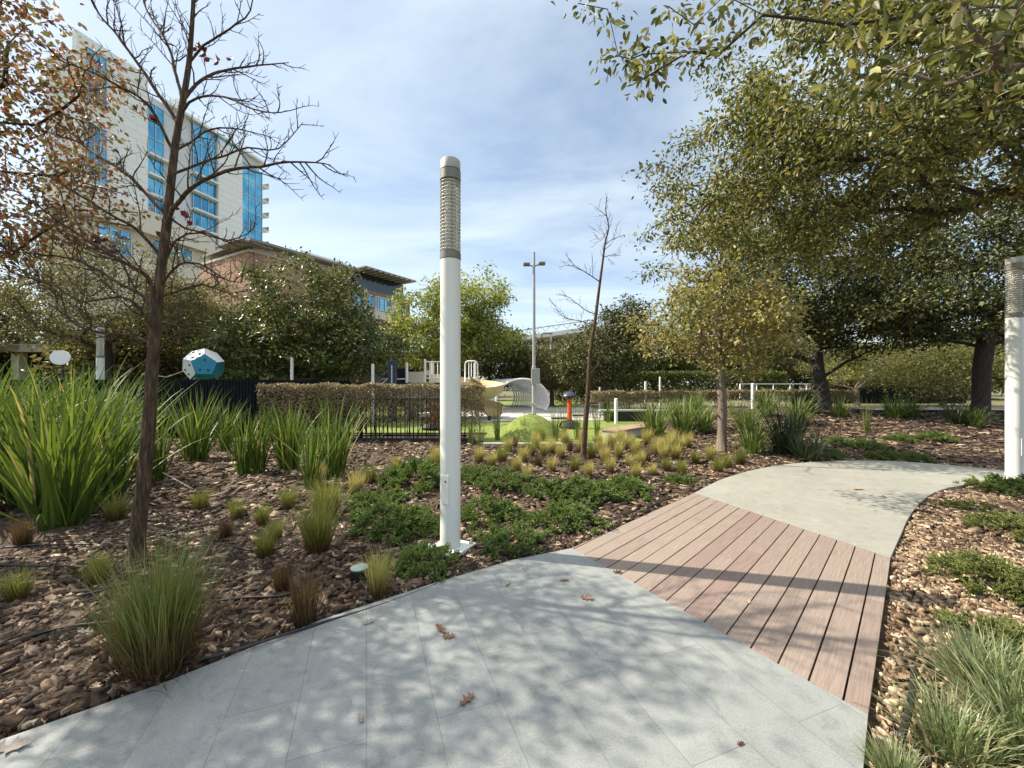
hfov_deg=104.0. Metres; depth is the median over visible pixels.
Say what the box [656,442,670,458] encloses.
grass tuft
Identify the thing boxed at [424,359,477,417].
play tower
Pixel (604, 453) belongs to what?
grass tuft
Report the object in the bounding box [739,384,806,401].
white railing
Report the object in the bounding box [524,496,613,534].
juniper
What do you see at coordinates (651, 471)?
grass tuft
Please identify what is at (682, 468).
grass tuft
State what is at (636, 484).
juniper
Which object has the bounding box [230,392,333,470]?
flax plant
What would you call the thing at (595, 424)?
reed plant
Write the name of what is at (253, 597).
drip hose
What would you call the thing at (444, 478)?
access door
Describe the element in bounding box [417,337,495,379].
background tree
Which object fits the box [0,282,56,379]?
background tree
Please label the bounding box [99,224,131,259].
window
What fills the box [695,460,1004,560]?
pale path
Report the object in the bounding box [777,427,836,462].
strap plant
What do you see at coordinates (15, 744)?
fallen leaf
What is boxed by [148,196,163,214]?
window
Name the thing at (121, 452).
flax plant
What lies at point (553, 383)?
tree
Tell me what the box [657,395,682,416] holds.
strap plant
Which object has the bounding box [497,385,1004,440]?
ground
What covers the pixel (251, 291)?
brown tree
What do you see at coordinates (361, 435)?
picket fence
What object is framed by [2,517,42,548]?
grass tuft
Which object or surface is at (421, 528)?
juniper
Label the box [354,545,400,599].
grass tuft
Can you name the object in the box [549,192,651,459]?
bare sapling
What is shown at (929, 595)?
mulch chips
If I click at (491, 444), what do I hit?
kerb
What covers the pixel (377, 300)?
window
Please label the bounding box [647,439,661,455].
grass tuft
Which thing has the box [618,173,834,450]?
yellowing oak
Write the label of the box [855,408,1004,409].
back path
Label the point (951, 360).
willow shrub
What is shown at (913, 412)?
strap plant
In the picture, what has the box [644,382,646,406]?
white post
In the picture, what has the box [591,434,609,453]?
grass tuft
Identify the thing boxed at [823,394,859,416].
strap plant
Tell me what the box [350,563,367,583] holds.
ground light
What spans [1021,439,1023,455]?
access door
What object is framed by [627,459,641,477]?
grass tuft
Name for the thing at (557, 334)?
roofed hall
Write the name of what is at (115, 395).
flax plant
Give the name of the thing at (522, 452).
grass tuft
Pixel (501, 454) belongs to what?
grass tuft
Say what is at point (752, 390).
white post
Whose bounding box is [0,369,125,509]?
flax plant
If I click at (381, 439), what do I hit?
fence kerb
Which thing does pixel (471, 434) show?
reed plant
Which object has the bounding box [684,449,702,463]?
grass tuft
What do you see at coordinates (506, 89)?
sky
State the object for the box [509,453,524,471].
grass tuft
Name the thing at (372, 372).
white post
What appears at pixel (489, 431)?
lawn
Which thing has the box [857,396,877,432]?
reed plant
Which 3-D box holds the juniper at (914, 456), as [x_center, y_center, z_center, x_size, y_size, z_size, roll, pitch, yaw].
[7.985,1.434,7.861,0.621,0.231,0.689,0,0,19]
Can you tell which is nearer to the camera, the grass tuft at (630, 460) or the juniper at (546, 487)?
the juniper at (546, 487)
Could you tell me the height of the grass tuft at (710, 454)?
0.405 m
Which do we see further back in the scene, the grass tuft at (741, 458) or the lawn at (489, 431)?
the lawn at (489, 431)
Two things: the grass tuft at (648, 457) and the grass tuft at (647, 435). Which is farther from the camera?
the grass tuft at (647, 435)
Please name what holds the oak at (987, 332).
on the ground at (996, 402)
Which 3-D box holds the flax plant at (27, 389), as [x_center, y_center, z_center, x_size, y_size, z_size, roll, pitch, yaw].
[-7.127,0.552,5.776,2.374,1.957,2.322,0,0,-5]
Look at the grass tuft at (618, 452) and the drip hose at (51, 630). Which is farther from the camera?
the grass tuft at (618, 452)
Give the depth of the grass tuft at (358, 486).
5.42 m
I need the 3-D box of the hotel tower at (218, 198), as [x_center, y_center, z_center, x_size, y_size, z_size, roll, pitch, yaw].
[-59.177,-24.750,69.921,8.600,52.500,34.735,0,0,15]
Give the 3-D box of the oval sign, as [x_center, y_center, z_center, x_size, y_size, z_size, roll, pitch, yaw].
[-14.664,0.203,13.025,0.670,2.595,0.110,0,0,0]
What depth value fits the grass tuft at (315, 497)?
4.55 m
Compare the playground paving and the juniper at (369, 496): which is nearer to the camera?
the juniper at (369, 496)
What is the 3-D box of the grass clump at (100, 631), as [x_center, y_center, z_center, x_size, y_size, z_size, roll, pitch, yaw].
[-2.147,1.332,2.243,0.706,0.480,0.705,0,0,33]
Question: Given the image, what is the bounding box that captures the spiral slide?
[461,377,503,419]
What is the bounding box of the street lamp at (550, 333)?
[543,332,552,374]
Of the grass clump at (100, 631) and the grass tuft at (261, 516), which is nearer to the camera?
the grass clump at (100, 631)
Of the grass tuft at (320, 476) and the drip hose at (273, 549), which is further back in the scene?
the grass tuft at (320, 476)
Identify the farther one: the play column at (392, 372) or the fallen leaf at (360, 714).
the play column at (392, 372)
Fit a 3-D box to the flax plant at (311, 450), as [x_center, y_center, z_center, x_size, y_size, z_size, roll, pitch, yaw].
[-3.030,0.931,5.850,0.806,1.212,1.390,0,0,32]
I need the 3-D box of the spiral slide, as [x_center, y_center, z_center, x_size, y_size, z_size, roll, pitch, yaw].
[-1.494,0.570,16.891,2.340,1.860,2.338,0,0,0]
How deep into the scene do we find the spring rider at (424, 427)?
12.76 m
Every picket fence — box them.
[0,378,267,440]
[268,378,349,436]
[270,397,466,437]
[350,382,439,420]
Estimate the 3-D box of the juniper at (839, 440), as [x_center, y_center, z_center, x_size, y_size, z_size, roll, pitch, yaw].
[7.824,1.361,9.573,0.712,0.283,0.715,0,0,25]
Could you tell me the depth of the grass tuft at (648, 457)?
7.71 m
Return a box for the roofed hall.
[503,316,622,390]
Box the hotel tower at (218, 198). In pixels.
[42,29,268,343]
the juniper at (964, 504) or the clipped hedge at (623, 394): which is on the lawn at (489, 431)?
the clipped hedge at (623, 394)
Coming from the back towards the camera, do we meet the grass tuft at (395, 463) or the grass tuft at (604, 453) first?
the grass tuft at (604, 453)
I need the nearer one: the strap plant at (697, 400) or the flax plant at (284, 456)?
the flax plant at (284, 456)
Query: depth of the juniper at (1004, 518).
4.17 m
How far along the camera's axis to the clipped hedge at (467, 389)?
10.58 m
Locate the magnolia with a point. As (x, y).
(325, 327)
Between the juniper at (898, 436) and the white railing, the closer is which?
the juniper at (898, 436)
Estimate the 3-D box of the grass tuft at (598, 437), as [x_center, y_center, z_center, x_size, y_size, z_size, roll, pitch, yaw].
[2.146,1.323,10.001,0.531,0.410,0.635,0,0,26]
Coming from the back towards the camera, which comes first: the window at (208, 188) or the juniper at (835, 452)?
the window at (208, 188)
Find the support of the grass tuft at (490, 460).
on the mulch bed
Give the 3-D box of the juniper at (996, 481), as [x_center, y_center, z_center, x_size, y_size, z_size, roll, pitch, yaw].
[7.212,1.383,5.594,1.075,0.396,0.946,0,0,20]
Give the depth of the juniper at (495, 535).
3.71 m
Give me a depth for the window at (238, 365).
23.42 m
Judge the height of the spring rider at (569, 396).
1.230 m
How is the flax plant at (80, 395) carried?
on the mulch bed
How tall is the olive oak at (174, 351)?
6.373 m
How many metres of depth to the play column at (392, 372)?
15.68 m
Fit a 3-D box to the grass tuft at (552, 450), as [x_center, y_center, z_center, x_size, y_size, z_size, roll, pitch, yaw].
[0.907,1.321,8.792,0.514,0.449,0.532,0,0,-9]
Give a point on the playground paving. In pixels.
(510, 413)
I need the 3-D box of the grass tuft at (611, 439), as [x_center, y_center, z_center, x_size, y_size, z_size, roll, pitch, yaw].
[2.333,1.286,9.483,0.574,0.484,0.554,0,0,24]
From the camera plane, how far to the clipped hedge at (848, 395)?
16.84 m
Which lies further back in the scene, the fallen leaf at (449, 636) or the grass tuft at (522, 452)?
the grass tuft at (522, 452)
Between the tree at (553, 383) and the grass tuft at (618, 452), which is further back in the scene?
the tree at (553, 383)
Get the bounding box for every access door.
[441,475,448,504]
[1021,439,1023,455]
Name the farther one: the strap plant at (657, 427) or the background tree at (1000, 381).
the background tree at (1000, 381)
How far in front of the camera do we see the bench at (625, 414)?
15.85 m
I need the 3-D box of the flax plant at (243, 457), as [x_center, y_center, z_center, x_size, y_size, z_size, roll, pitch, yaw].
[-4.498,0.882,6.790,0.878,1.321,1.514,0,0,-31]
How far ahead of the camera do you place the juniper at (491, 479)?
5.82 m
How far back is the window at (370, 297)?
51.99 m
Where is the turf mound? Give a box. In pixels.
[500,414,561,439]
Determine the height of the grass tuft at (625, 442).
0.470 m
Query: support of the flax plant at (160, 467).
on the mulch bed
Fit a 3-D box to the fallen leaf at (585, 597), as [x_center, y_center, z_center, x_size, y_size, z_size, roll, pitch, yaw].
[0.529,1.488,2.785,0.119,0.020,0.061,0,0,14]
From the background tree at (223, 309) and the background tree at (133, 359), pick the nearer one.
the background tree at (133, 359)
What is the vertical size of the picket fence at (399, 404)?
1.680 m
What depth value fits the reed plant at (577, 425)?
10.60 m
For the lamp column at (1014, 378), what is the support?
on the pale path at (822, 498)
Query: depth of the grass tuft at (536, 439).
9.33 m
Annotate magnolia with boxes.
[175,245,416,384]
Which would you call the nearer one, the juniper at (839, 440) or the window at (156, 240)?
the juniper at (839, 440)
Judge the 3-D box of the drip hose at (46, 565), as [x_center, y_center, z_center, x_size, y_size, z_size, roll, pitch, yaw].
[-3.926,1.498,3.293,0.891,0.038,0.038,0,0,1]
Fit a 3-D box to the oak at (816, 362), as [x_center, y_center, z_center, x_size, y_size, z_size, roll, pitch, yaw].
[11.342,-3.082,14.886,9.688,8.373,7.784,0,0,23]
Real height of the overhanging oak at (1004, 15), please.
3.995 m
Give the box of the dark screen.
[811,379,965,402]
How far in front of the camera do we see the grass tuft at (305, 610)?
2.49 m
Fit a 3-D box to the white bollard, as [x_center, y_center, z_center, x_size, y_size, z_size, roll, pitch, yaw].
[3.900,1.010,15.000,0.130,0.940,0.127,0,0,0]
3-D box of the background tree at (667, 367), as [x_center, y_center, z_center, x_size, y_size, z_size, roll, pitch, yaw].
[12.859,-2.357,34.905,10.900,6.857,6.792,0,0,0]
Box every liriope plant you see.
[833,722,932,767]
[849,664,1023,767]
[877,609,1023,735]
[886,613,1023,701]
[892,642,1023,766]
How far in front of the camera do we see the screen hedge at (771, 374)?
29.05 m
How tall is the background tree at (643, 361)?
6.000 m
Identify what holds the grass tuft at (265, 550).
on the mulch bed
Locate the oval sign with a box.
[49,350,70,379]
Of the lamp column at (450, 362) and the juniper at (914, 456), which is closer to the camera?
the lamp column at (450, 362)
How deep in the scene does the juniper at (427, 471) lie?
5.82 m
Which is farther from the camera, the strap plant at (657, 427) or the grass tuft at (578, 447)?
the strap plant at (657, 427)
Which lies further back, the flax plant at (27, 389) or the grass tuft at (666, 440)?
the grass tuft at (666, 440)
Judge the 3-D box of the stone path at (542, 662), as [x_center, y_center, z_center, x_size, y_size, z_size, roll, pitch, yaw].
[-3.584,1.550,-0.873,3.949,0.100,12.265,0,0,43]
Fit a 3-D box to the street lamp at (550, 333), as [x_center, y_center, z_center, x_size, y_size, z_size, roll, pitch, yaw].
[2.404,-0.990,27.000,0.670,4.980,0.200,0,0,0]
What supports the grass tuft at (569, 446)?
on the mulch bed
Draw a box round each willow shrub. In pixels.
[790,334,955,406]
[872,338,1004,405]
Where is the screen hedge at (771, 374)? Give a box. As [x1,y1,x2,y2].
[553,369,789,403]
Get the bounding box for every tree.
[0,0,355,562]
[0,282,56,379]
[19,304,190,379]
[174,297,242,341]
[184,250,372,338]
[375,260,531,374]
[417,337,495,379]
[461,322,547,395]
[512,349,570,393]
[515,329,618,406]
[544,292,670,408]
[564,328,661,391]
[619,318,714,389]
[679,320,790,387]
[742,347,828,390]
[746,336,843,389]
[825,342,940,378]
[919,337,1004,398]
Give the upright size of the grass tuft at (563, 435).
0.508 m
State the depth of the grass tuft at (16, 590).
2.82 m
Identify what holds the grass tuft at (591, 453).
on the mulch bed
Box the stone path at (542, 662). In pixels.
[0,548,867,767]
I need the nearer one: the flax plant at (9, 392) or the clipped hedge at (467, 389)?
the flax plant at (9, 392)
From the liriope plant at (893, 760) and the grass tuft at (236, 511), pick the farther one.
the grass tuft at (236, 511)
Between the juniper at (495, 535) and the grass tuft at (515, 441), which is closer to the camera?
the juniper at (495, 535)
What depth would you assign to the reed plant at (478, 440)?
9.53 m
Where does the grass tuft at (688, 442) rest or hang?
on the mulch bed
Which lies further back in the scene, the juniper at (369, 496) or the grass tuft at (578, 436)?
the grass tuft at (578, 436)
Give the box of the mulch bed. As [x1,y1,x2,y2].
[0,407,1023,767]
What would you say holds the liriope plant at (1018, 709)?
on the mulch bed
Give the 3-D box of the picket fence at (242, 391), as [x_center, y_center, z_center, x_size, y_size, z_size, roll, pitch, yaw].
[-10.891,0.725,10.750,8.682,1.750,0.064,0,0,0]
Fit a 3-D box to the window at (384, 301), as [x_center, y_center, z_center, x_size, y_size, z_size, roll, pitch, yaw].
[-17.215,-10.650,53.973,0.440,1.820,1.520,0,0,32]
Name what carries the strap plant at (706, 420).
on the mulch bed
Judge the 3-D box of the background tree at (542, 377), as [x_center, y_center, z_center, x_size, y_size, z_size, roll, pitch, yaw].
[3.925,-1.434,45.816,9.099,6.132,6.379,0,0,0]
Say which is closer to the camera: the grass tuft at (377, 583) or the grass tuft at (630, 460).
the grass tuft at (377, 583)
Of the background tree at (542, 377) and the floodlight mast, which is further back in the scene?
the background tree at (542, 377)
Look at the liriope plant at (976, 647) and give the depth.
2.09 m
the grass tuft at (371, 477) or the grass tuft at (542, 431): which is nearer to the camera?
the grass tuft at (371, 477)
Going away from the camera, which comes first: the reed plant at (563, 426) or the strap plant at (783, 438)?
the strap plant at (783, 438)
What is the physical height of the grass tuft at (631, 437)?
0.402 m
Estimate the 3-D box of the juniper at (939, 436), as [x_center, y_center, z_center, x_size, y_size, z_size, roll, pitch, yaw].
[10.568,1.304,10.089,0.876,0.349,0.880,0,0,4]
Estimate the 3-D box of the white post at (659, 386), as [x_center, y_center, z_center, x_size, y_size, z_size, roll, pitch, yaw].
[8.140,0.502,22.000,0.100,1.796,0.097,0,0,0]
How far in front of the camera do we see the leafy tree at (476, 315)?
22.97 m
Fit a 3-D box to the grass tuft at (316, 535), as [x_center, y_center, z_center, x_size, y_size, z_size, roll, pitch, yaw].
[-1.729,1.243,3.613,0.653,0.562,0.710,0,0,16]
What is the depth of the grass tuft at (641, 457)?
7.34 m
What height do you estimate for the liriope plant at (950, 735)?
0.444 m
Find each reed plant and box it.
[463,408,478,443]
[475,418,485,445]
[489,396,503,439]
[547,402,562,440]
[557,407,568,436]
[569,403,583,439]
[590,405,602,435]
[601,398,613,422]
[728,394,735,414]
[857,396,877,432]
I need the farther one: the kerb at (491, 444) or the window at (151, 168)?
the window at (151, 168)
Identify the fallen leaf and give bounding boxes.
[0,734,30,753]
[357,712,363,725]
[359,618,373,624]
[435,623,446,634]
[442,632,455,638]
[457,692,473,707]
[580,594,591,599]
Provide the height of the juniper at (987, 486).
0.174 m
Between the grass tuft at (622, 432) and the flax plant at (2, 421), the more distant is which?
the grass tuft at (622, 432)
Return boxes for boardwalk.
[573,493,889,718]
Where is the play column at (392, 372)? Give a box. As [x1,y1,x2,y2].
[383,361,396,421]
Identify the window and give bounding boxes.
[34,365,57,379]
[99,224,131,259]
[148,155,163,175]
[148,175,163,196]
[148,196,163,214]
[151,238,192,265]
[192,174,215,197]
[192,192,215,215]
[192,211,215,232]
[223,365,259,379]
[367,294,373,306]
[374,296,380,323]
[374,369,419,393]
[381,297,389,311]
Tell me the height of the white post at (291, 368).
2.490 m
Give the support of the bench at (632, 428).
on the mulch bed
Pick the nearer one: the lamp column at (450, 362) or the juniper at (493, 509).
the lamp column at (450, 362)
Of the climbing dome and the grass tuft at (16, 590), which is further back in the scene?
the climbing dome
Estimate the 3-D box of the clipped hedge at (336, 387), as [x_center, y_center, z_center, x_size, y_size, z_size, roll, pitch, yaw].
[-4.485,0.719,10.936,4.686,1.571,1.095,0,0,0]
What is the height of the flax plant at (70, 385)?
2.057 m
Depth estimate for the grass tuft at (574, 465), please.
6.92 m
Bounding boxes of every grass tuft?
[0,558,52,601]
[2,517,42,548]
[69,544,120,586]
[90,491,132,520]
[178,485,215,509]
[213,516,240,538]
[220,494,249,520]
[241,524,286,558]
[247,499,275,525]
[259,557,298,591]
[261,514,296,539]
[266,563,333,627]
[274,485,304,509]
[277,489,348,554]
[290,470,355,515]
[298,458,333,485]
[337,468,369,494]
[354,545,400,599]
[356,460,384,483]
[386,454,403,467]
[427,443,439,466]
[471,444,485,462]
[484,449,497,465]
[495,444,511,462]
[501,434,516,453]
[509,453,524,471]
[510,434,520,447]
[516,443,531,462]
[520,461,533,475]
[523,437,540,455]
[526,431,542,448]
[531,424,549,439]
[533,453,545,466]
[538,437,551,456]
[541,453,559,471]
[547,436,559,453]
[553,439,567,459]
[557,427,574,442]
[564,437,573,451]
[566,454,580,472]
[573,434,588,452]
[574,428,588,441]
[581,460,596,477]
[587,441,597,458]
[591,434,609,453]
[592,429,604,442]
[595,444,610,461]
[602,456,616,472]
[605,430,619,447]
[612,439,627,457]
[615,431,630,449]
[616,426,626,438]
[622,453,635,466]
[623,431,637,445]
[627,437,643,454]
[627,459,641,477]
[634,449,646,466]
[636,427,658,443]
[638,448,653,461]
[639,461,658,474]
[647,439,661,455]
[651,435,663,447]
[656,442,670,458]
[660,456,677,470]
[661,433,677,451]
[664,427,678,444]
[667,441,683,459]
[673,434,687,451]
[673,457,688,475]
[678,431,697,447]
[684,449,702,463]
[703,443,719,461]
[710,456,729,471]
[715,452,735,468]
[729,447,749,464]
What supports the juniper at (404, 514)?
on the mulch bed
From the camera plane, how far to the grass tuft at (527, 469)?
6.33 m
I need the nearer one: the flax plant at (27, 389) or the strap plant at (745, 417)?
the flax plant at (27, 389)
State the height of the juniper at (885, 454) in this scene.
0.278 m
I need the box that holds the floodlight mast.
[523,252,544,413]
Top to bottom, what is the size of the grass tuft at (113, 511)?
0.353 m
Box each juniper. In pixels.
[340,492,439,545]
[341,485,412,516]
[372,539,460,584]
[375,453,461,496]
[391,514,439,541]
[461,463,501,481]
[461,493,530,531]
[463,463,538,493]
[469,519,557,561]
[518,476,576,502]
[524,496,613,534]
[549,470,633,509]
[595,472,655,502]
[662,471,699,485]
[820,448,846,458]
[822,436,854,446]
[847,437,891,450]
[864,448,906,460]
[876,432,921,443]
[894,450,937,463]
[912,429,961,442]
[921,547,1023,606]
[929,606,1023,659]
[938,498,999,514]
[952,479,993,492]
[959,509,1023,543]
[962,472,1023,495]
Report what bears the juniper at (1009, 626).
on the mulch bed
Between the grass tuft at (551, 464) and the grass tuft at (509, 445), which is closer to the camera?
the grass tuft at (551, 464)
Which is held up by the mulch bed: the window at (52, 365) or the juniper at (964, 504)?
the juniper at (964, 504)
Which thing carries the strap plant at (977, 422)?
on the mulch bed
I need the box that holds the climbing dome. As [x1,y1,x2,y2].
[141,348,224,379]
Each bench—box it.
[598,409,690,420]
[601,423,648,437]
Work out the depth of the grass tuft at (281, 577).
2.92 m
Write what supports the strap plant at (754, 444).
on the mulch bed
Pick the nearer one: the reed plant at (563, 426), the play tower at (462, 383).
the reed plant at (563, 426)
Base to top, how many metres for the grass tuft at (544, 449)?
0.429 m
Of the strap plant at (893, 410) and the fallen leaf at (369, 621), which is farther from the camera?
the strap plant at (893, 410)
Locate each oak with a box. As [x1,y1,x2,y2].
[0,0,159,294]
[0,212,253,379]
[111,277,284,379]
[550,0,1023,339]
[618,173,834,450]
[689,184,985,410]
[797,0,1023,133]
[816,164,1023,419]
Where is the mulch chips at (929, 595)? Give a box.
[667,462,1023,767]
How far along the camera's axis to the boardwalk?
3.05 m
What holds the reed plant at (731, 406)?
on the mulch bed
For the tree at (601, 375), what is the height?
6.002 m
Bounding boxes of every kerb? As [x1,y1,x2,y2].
[266,437,474,441]
[482,443,616,446]
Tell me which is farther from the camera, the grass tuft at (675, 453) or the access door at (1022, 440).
the grass tuft at (675, 453)
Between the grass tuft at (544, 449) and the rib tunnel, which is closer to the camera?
the grass tuft at (544, 449)
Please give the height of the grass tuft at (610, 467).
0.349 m
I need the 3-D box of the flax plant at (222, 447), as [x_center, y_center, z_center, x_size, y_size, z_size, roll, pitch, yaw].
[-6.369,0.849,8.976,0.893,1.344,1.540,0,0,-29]
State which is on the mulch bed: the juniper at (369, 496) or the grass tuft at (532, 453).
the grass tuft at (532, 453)
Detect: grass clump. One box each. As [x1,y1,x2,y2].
[18,523,249,747]
[42,577,153,688]
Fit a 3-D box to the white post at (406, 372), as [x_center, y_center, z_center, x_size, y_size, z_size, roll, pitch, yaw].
[-4.340,0.321,16.500,0.116,2.358,0.113,0,0,0]
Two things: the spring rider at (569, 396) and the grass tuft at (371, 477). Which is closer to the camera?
the grass tuft at (371, 477)
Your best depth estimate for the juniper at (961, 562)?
2.96 m
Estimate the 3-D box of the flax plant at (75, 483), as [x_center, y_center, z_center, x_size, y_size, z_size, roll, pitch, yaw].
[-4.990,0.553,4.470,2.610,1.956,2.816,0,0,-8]
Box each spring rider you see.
[414,407,437,430]
[551,391,583,428]
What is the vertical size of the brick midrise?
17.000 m
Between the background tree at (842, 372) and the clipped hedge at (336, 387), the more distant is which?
the background tree at (842, 372)
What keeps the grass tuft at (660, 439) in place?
on the mulch bed
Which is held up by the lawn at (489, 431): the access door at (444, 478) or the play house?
the play house
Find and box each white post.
[290,358,293,379]
[371,364,373,420]
[405,363,407,419]
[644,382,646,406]
[659,377,660,404]
[751,383,754,408]
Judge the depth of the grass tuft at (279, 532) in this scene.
3.91 m
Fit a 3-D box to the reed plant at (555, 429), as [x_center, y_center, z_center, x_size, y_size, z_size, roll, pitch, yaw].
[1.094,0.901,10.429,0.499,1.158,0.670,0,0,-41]
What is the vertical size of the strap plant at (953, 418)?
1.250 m
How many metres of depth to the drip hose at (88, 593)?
2.88 m
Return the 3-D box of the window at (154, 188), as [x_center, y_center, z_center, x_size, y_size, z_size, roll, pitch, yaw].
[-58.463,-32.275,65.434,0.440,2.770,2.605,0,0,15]
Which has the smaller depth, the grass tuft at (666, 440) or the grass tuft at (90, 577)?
the grass tuft at (90, 577)
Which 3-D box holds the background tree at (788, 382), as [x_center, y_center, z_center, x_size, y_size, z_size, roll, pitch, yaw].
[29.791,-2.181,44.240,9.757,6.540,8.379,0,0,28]
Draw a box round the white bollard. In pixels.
[614,398,617,423]
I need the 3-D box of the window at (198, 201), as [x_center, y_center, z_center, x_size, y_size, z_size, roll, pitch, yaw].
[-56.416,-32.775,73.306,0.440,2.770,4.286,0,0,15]
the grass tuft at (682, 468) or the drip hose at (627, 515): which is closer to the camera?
the drip hose at (627, 515)
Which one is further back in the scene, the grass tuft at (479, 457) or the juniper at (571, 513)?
the grass tuft at (479, 457)
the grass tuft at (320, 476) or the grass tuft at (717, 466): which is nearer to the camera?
the grass tuft at (320, 476)
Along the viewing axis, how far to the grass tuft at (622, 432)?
10.52 m
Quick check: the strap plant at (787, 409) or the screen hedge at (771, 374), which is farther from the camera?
the screen hedge at (771, 374)
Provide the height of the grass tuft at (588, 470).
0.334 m
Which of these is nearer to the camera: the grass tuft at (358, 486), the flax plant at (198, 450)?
the grass tuft at (358, 486)
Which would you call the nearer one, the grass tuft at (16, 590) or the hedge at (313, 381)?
the grass tuft at (16, 590)
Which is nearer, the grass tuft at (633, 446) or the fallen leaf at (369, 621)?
the fallen leaf at (369, 621)
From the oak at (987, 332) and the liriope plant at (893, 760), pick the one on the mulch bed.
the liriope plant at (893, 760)
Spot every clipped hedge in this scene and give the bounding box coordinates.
[255,382,434,438]
[427,383,485,437]
[590,389,717,418]
[726,388,860,406]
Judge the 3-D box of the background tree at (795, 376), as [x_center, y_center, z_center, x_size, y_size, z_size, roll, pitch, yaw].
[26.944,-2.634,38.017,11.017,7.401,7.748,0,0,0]
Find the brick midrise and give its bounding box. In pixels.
[200,237,415,351]
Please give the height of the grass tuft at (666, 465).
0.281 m
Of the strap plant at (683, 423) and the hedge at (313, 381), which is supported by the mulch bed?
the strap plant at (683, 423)
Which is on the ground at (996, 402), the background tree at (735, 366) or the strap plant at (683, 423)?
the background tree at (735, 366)
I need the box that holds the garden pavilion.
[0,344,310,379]
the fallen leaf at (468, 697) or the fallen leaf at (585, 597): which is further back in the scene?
the fallen leaf at (585, 597)
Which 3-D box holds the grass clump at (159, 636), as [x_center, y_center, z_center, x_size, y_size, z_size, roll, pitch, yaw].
[-1.900,1.304,2.151,0.987,1.074,0.991,0,0,-25]
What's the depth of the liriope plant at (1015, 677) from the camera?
1.92 m
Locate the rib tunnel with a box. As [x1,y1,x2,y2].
[488,378,549,410]
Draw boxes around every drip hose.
[0,542,126,548]
[0,564,87,567]
[2,620,114,645]
[47,581,142,602]
[146,522,242,539]
[182,583,436,664]
[209,590,295,601]
[225,519,375,551]
[559,494,679,536]
[897,666,917,741]
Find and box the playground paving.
[461,407,602,421]
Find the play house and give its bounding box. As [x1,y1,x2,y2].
[381,370,439,416]
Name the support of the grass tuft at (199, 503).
on the mulch bed
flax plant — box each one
[0,352,111,499]
[0,354,195,530]
[0,358,124,429]
[0,359,98,410]
[0,361,143,411]
[0,368,128,430]
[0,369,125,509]
[0,377,217,503]
[1,365,193,464]
[67,370,181,469]
[116,396,204,479]
[158,380,249,461]
[207,397,250,451]
[213,404,274,474]
[228,403,287,473]
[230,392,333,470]
[249,409,342,489]
[270,393,391,479]
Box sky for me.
[0,0,1023,384]
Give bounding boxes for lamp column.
[96,327,104,379]
[428,156,475,555]
[1004,256,1023,478]
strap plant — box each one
[629,395,684,436]
[654,391,715,435]
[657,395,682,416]
[679,386,710,413]
[684,401,733,431]
[725,411,788,454]
[727,401,771,432]
[733,396,837,456]
[741,385,788,416]
[769,391,820,424]
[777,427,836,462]
[779,382,836,412]
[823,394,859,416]
[869,390,921,417]
[900,394,928,417]
[923,397,989,426]
[954,405,996,426]
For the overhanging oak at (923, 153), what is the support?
on the mulch bed
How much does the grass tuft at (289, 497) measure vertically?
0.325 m
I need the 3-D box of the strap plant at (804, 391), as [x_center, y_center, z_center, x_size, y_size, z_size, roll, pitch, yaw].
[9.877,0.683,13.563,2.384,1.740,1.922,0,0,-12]
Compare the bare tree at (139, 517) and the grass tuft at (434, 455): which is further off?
the grass tuft at (434, 455)
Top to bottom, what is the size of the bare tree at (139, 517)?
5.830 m
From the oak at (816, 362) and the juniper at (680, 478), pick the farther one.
the oak at (816, 362)
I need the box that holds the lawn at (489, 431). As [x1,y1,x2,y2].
[300,401,642,442]
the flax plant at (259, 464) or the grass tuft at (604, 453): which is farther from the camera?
the grass tuft at (604, 453)
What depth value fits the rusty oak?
4.13 m
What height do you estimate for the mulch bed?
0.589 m
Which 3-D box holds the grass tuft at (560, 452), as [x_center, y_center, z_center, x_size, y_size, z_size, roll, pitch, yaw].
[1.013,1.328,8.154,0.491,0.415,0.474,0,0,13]
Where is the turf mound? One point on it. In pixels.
(515, 427)
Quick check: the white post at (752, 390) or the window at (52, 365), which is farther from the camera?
the window at (52, 365)
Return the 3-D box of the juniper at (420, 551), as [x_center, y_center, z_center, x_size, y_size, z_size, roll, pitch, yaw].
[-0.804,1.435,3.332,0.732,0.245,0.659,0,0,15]
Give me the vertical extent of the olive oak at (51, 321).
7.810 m
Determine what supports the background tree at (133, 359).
on the ground at (996, 402)
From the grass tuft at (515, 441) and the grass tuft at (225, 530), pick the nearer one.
the grass tuft at (225, 530)

